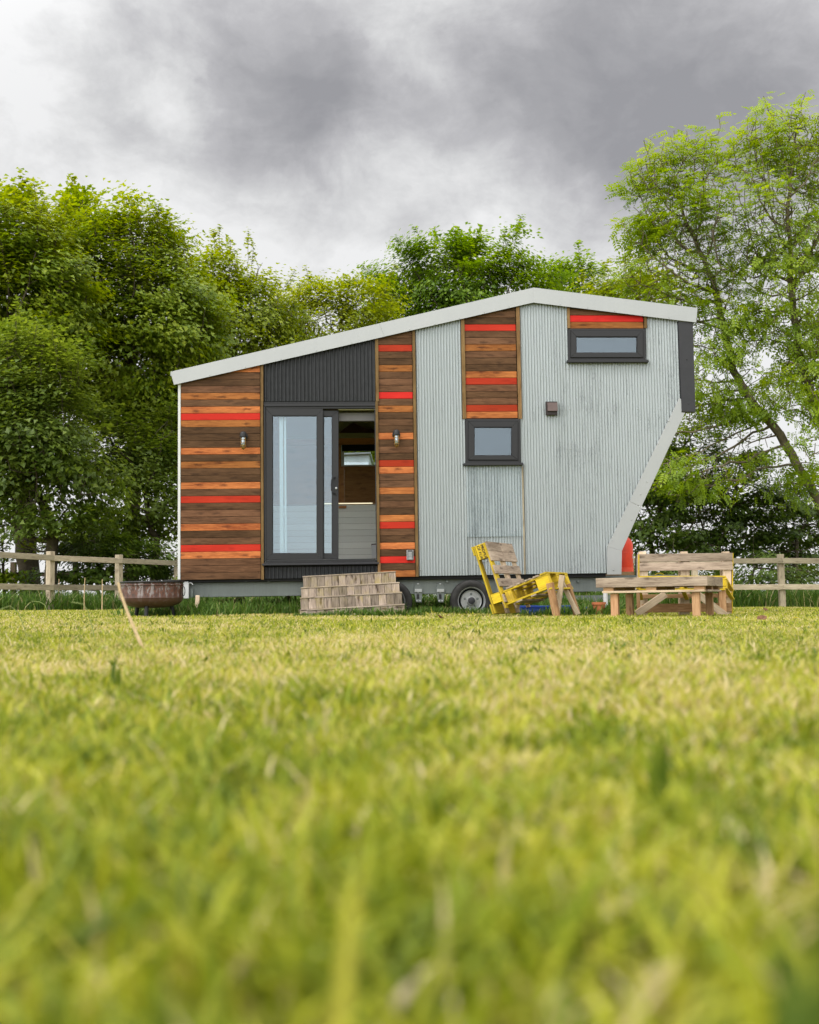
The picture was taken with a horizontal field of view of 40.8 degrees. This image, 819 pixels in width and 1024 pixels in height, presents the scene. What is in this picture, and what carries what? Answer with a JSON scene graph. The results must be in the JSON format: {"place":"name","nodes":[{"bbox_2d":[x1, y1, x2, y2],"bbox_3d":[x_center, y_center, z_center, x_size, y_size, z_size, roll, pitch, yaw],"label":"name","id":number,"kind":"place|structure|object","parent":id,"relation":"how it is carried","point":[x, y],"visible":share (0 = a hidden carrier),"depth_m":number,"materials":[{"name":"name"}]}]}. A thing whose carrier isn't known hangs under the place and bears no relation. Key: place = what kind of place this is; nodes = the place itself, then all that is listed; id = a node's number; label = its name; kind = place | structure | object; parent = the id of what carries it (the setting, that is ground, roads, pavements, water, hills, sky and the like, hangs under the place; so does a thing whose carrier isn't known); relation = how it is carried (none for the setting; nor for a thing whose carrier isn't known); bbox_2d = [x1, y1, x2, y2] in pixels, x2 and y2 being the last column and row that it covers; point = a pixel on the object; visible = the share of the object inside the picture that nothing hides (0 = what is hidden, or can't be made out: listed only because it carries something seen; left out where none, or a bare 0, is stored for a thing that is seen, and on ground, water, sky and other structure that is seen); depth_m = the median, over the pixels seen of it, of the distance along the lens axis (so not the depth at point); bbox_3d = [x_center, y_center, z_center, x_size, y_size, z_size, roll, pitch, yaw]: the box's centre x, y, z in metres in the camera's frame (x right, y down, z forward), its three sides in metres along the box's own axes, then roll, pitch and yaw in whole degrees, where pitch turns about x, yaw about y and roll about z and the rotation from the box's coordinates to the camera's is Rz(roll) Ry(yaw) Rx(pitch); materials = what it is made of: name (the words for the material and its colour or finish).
{"place":"outdoors","nodes":[
{"label":"outdoors","id":0,"kind":"place"},
{"bbox_2d":[0,582,818,1023],"bbox_3d":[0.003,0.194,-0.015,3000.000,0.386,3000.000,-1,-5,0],"label":"ground","id":1,"kind":"structure","parent":0,"point":[252,999],"depth_m":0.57,"materials":[{"name":"green plant"}]},
{"bbox_2d":[0,606,27,637],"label":"grass stem","id":2,"kind":"object","parent":1,"relation":"on","point":[20,617],"visible":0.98,"depth_m":5.18,"materials":[{"name":"green plant"}]},
{"bbox_2d":[0,528,65,593],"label":"elder bush","id":3,"kind":"object","parent":1,"relation":"on","point":[6,578],"visible":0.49,"depth_m":24.24,"materials":[{"name":"green plant"}]},
{"bbox_2d":[0,167,130,593],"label":"sycamore tree","id":4,"kind":"object","parent":1,"relation":"on","point":[23,271],"visible":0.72,"depth_m":25.52,"materials":[{"name":"green plant"}]},
{"bbox_2d":[0,301,146,595],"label":"field maple","id":5,"kind":"object","parent":1,"relation":"on","point":[48,461],"visible":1,"depth_m":22.94,"materials":[{"name":"green plant"}]},
{"bbox_2d":[83,580,84,609],"bbox_3d":[-6.192,1.575,20.949,0.032,0.654,0.023,-1,-5,0],"label":"grass stem","id":6,"kind":"object","parent":1,"relation":"on","point":[84,596],"visible":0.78,"depth_m":20.94,"materials":[{"name":"plant"}]},
{"bbox_2d":[1,562,167,593],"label":"wooden fence","id":7,"kind":"object","parent":1,"relation":"on","point":[13,566],"visible":0.06,"depth_m":27.43,"materials":[{"name":"brown wood"}]},
{"bbox_2d":[73,602,95,639],"bbox_3d":[-1.472,0.507,4.977,0.121,0.205,0.004,-1,-5,0],"label":"grass stem","id":8,"kind":"object","parent":1,"relation":"on","point":[89,618],"visible":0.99,"depth_m":4.98,"materials":[{"name":"green plant"}]},
{"bbox_2d":[0,551,177,609],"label":"wooden fence","id":9,"kind":"object","parent":1,"relation":"on","point":[51,558],"visible":0.42,"depth_m":20.83,"materials":[{"name":"beige wood"}]},
{"bbox_2d":[9,526,177,596],"bbox_3d":[-6.789,1.289,24.308,4.687,1.927,2.127,-1,-5,0],"label":"elder bush","id":10,"kind":"object","parent":1,"relation":"on","point":[93,573],"visible":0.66,"depth_m":24.08,"materials":[{"name":"green plant"}]},
{"bbox_2d":[101,579,102,609],"bbox_3d":[-5.854,1.587,20.947,0.023,0.621,0.023,-1,-5,0],"label":"grass stem","id":11,"kind":"object","parent":1,"relation":"on","point":[102,596],"visible":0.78,"depth_m":20.94,"materials":[{"name":"plant"}]},
{"bbox_2d":[37,387,177,580],"bbox_3d":[-6.621,-0.271,26.551,4.977,5.430,3.354,-1,-5,0],"label":"sycamore tree","id":12,"kind":"object","parent":1,"relation":"on","point":[153,520],"visible":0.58,"depth_m":26.27,"materials":[{"name":"green plant"}]},
{"bbox_2d":[37,173,252,580],"bbox_3d":[-7.096,-3.284,28.261,6.215,11.720,4.440,-1,-5,0],"label":"sycamore tree","id":13,"kind":"object","parent":1,"relation":"on","point":[140,304],"visible":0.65,"depth_m":27.54,"materials":[{"name":"green plant"}]},
{"bbox_2d":[119,580,184,616],"bbox_3d":[-3.021,1.044,12.962,0.772,0.476,0.747,-1,-5,0],"label":"fire pit","id":14,"kind":"object","parent":1,"relation":"on","point":[145,595],"visible":0.98,"depth_m":12.68,"materials":[{"name":"paint"}]},
{"bbox_2d":[195,595,199,606],"bbox_3d":[-2.589,1.170,13.402,0.064,0.310,0.024,-1,-5,0],"label":"wooden stake","id":15,"kind":"object","parent":1,"relation":"on","point":[197,598],"visible":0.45,"depth_m":13.40,"materials":[{"name":"beige wood"}]},
{"bbox_2d":[236,597,243,604],"bbox_3d":[-2.211,1.226,14.351,0.100,0.225,0.100,-1,-5,0],"label":"jack stand","id":16,"kind":"object","parent":1,"relation":"on","point":[242,598],"visible":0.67,"depth_m":14.31,"materials":[{"name":"black metal"}]},
{"bbox_2d":[175,224,337,474],"bbox_3d":[-4.889,-2.751,31.098,4.972,11.057,4.730,2,-5,-31],"label":"maple tree","id":17,"kind":"object","parent":1,"relation":"on","point":[262,326],"visible":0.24,"depth_m":30.66,"materials":[{"name":"green plant"}]},
{"bbox_2d":[252,264,428,464],"bbox_3d":[-2.483,-2.361,33.268,6.393,10.599,4.519,-3,-5,24],"label":"maple tree","id":18,"kind":"object","parent":1,"relation":"on","point":[349,314],"visible":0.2,"depth_m":33.28,"materials":[{"name":"green plant"}]},
{"bbox_2d":[299,571,404,614],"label":"wooden steps","id":19,"kind":"structure","parent":1,"relation":"on","point":[353,583],"depth_m":13.12,"materials":[{"name":"beige wood"}]},
{"bbox_2d":[339,452,373,597],"bbox_3d":[-1.139,0.417,19.329,0.999,2.749,1.500,-1,-5,0],"label":"window","id":20,"kind":"structure","parent":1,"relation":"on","point":[360,458],"depth_m":18.73,"materials":[{"name":"glass"}]},
{"bbox_2d":[170,288,696,609],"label":"tiny house","id":21,"kind":"structure","parent":1,"relation":"on","point":[536,428],"depth_m":13.92,"materials":[{"name":"metal"}]},
{"bbox_2d":[266,409,322,559],"bbox_3d":[-1.438,-0.350,13.779,0.722,1.905,0.036,-1,-5,-3],"label":"door leaf","id":22,"kind":"structure","parent":21,"relation":"in","point":[270,413],"depth_m":13.76,"materials":[{"name":"plastic"}]},
{"bbox_2d":[323,411,338,558],"bbox_3d":[-1.004,-0.348,13.821,0.242,1.876,0.080,-1,-5,-3],"label":"door leaf","id":23,"kind":"structure","parent":21,"relation":"in","point":[334,414],"depth_m":13.82,"materials":[{"name":"plastic"}]},
{"bbox_2d":[341,445,374,465],"bbox_3d":[-0.573,-0.823,16.088,0.854,0.317,0.125,-1,-5,-3],"label":"back window frame","id":24,"kind":"structure","parent":21,"relation":"in","point":[342,452],"depth_m":16.01,"materials":[{"name":"black paint"}]},
{"bbox_2d":[463,419,522,465],"bbox_3d":[1.051,-0.881,13.960,0.751,0.600,0.165,-1,-5,-3],"label":"window","id":25,"kind":"structure","parent":21,"relation":"in","point":[488,442],"depth_m":13.93,"materials":[{"name":"plastic"}]},
{"bbox_2d":[566,329,648,363],"bbox_3d":[2.529,-2.129,14.140,1.051,0.448,0.165,-1,-5,-3],"label":"window","id":26,"kind":"structure","parent":21,"relation":"in","point":[584,345],"depth_m":14.11,"materials":[{"name":"plastic"}]},
{"bbox_2d":[622,538,633,571],"bbox_3d":[2.864,0.534,14.881,0.320,0.559,0.320,-1,-5,-3],"label":"gas cylinder","id":27,"kind":"object","parent":21,"relation":"on","point":[627,559],"visible":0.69,"depth_m":14.73,"materials":[{"name":"red paint"}]},
{"bbox_2d":[343,214,580,323],"bbox_3d":[1.899,-3.322,36.679,7.228,13.069,5.657,-4,-5,31],"label":"oak tree","id":28,"kind":"object","parent":1,"relation":"on","point":[460,251],"visible":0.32,"depth_m":36.35,"materials":[{"name":"green plant"}]},
{"bbox_2d":[109,654,818,1023],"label":"grass blades","id":29,"kind":"object","parent":1,"relation":"on","point":[789,1006],"depth_m":0.31,"materials":[{"name":"green plant"}]},
{"bbox_2d":[471,541,579,615],"bbox_3d":[1.343,0.760,12.444,1.059,0.854,0.765,-3,-5,27],"label":"pallet chair","id":30,"kind":"object","parent":1,"relation":"on","point":[510,598],"visible":0.99,"depth_m":12.32,"materials":[{"name":"yellow wood"}]},
{"bbox_2d":[519,605,586,614],"bbox_3d":[1.728,1.206,13.445,0.807,0.130,0.544,-1,-5,0],"label":"tarpaulin","id":31,"kind":"object","parent":1,"relation":"on","point":[535,607],"visible":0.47,"depth_m":13.18,"materials":[{"name":"blue plastic"}]},
{"bbox_2d":[541,240,633,591],"bbox_3d":[6.324,-3.057,38.276,4.461,12.753,4.217,-1,-5,0],"label":"oak tree","id":32,"kind":"object","parent":1,"relation":"on","point":[581,264],"visible":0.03,"depth_m":38.58,"materials":[{"name":"green plant"}]},
{"bbox_2d":[592,602,605,614],"bbox_3d":[2.265,1.162,13.147,0.169,0.170,0.169,-1,-5,0],"label":"flower pot","id":33,"kind":"object","parent":1,"relation":"on","point":[600,604],"visible":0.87,"depth_m":13.09,"materials":[{"name":"ceramic"}]},
{"bbox_2d":[603,593,607,605],"bbox_3d":[2.381,1.115,13.351,0.090,0.300,0.090,-1,-5,0],"label":"waste pipe","id":34,"kind":"object","parent":1,"relation":"on","point":[605,597],"visible":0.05,"depth_m":13.33,"materials":[{"name":"white plastic"}]},
{"bbox_2d":[567,257,686,454],"bbox_3d":[5.473,-1.976,27.618,3.442,8.887,3.497,-3,-5,24],"label":"hazel bush","id":35,"kind":"object","parent":1,"relation":"on","point":[603,290],"visible":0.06,"depth_m":27.72,"materials":[{"name":"green plant"}]},
{"bbox_2d":[596,576,722,616],"bbox_3d":[2.564,0.885,11.180,1.080,0.431,1.096,-3,-5,24],"label":"pallet table","id":36,"kind":"object","parent":1,"relation":"on","point":[707,585],"visible":0.95,"depth_m":10.78,"materials":[{"name":"beige wood"}]},
{"bbox_2d":[633,525,719,575],"bbox_3d":[5.530,1.260,24.344,3.038,1.936,2.003,0,-5,-15],"label":"bramble bush","id":37,"kind":"object","parent":1,"relation":"on","point":[702,572],"visible":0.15,"depth_m":24.33,"materials":[{"name":"green plant"}]},
{"bbox_2d":[628,401,739,573],"bbox_3d":[6.043,-0.236,25.752,3.273,5.139,2.656,-1,-5,0],"label":"hawthorn tree","id":38,"kind":"object","parent":1,"relation":"on","point":[664,518],"visible":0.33,"depth_m":25.36,"materials":[{"name":"green plant"}]},
{"bbox_2d":[635,551,733,615],"bbox_3d":[3.119,0.818,12.478,1.338,0.784,0.965,-1,-5,0],"label":"pallet bench","id":39,"kind":"object","parent":1,"relation":"on","point":[683,566],"visible":0.59,"depth_m":12.82,"materials":[{"name":"beige wood"}]},
{"bbox_2d":[604,112,818,516],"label":"ash tree","id":40,"kind":"object","parent":1,"relation":"on","point":[647,231],"visible":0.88,"depth_m":24.71,"materials":[{"name":"green plant"}]},
{"bbox_2d":[609,554,818,606],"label":"wooden fence","id":41,"kind":"object","parent":1,"relation":"on","point":[781,586],"visible":0.27,"depth_m":22.48,"materials":[{"name":"beige wood"}]},
{"bbox_2d":[657,427,804,575],"bbox_3d":[7.635,0.111,26.406,3.492,4.554,2.309,-1,-5,0],"label":"hawthorn tree","id":42,"kind":"object","parent":1,"relation":"on","point":[739,522],"visible":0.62,"depth_m":26.12,"materials":[{"name":"green plant"}]},
{"bbox_2d":[687,89,818,520],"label":"ash tree","id":43,"kind":"object","parent":1,"relation":"on","point":[807,398],"visible":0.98,"depth_m":24.29,"materials":[{"name":"green plant"}]},
{"bbox_2d":[757,615,766,619],"bbox_3d":[2.740,0.827,8.553,0.090,0.023,0.068,-12,24,-18],"label":"fallen leaf","id":44,"kind":"object","parent":1,"relation":"on","point":[762,617],"visible":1,"depth_m":8.56,"materials":[{"name":"brown plant"}]},
{"bbox_2d":[708,534,818,590],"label":"bramble bush","id":45,"kind":"object","parent":1,"relation":"on","point":[769,576],"visible":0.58,"depth_m":24.72,"materials":[{"name":"green plant"}]},
{"bbox_2d":[736,466,818,583],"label":"hawthorn tree","id":46,"kind":"object","parent":1,"relation":"on","point":[796,545],"visible":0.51,"depth_m":26.56,"materials":[{"name":"green plant"}]},
{"bbox_2d":[0,579,818,616],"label":"long grass","id":47,"kind":"structure","parent":0,"point":[211,606],"depth_m":14.20,"materials":[{"name":"green plant"}]},
{"bbox_2d":[0,0,818,596],"label":"sky","id":48,"kind":"structure","parent":0,"point":[324,130],"materials":[{"name":"grey"}]}
]}

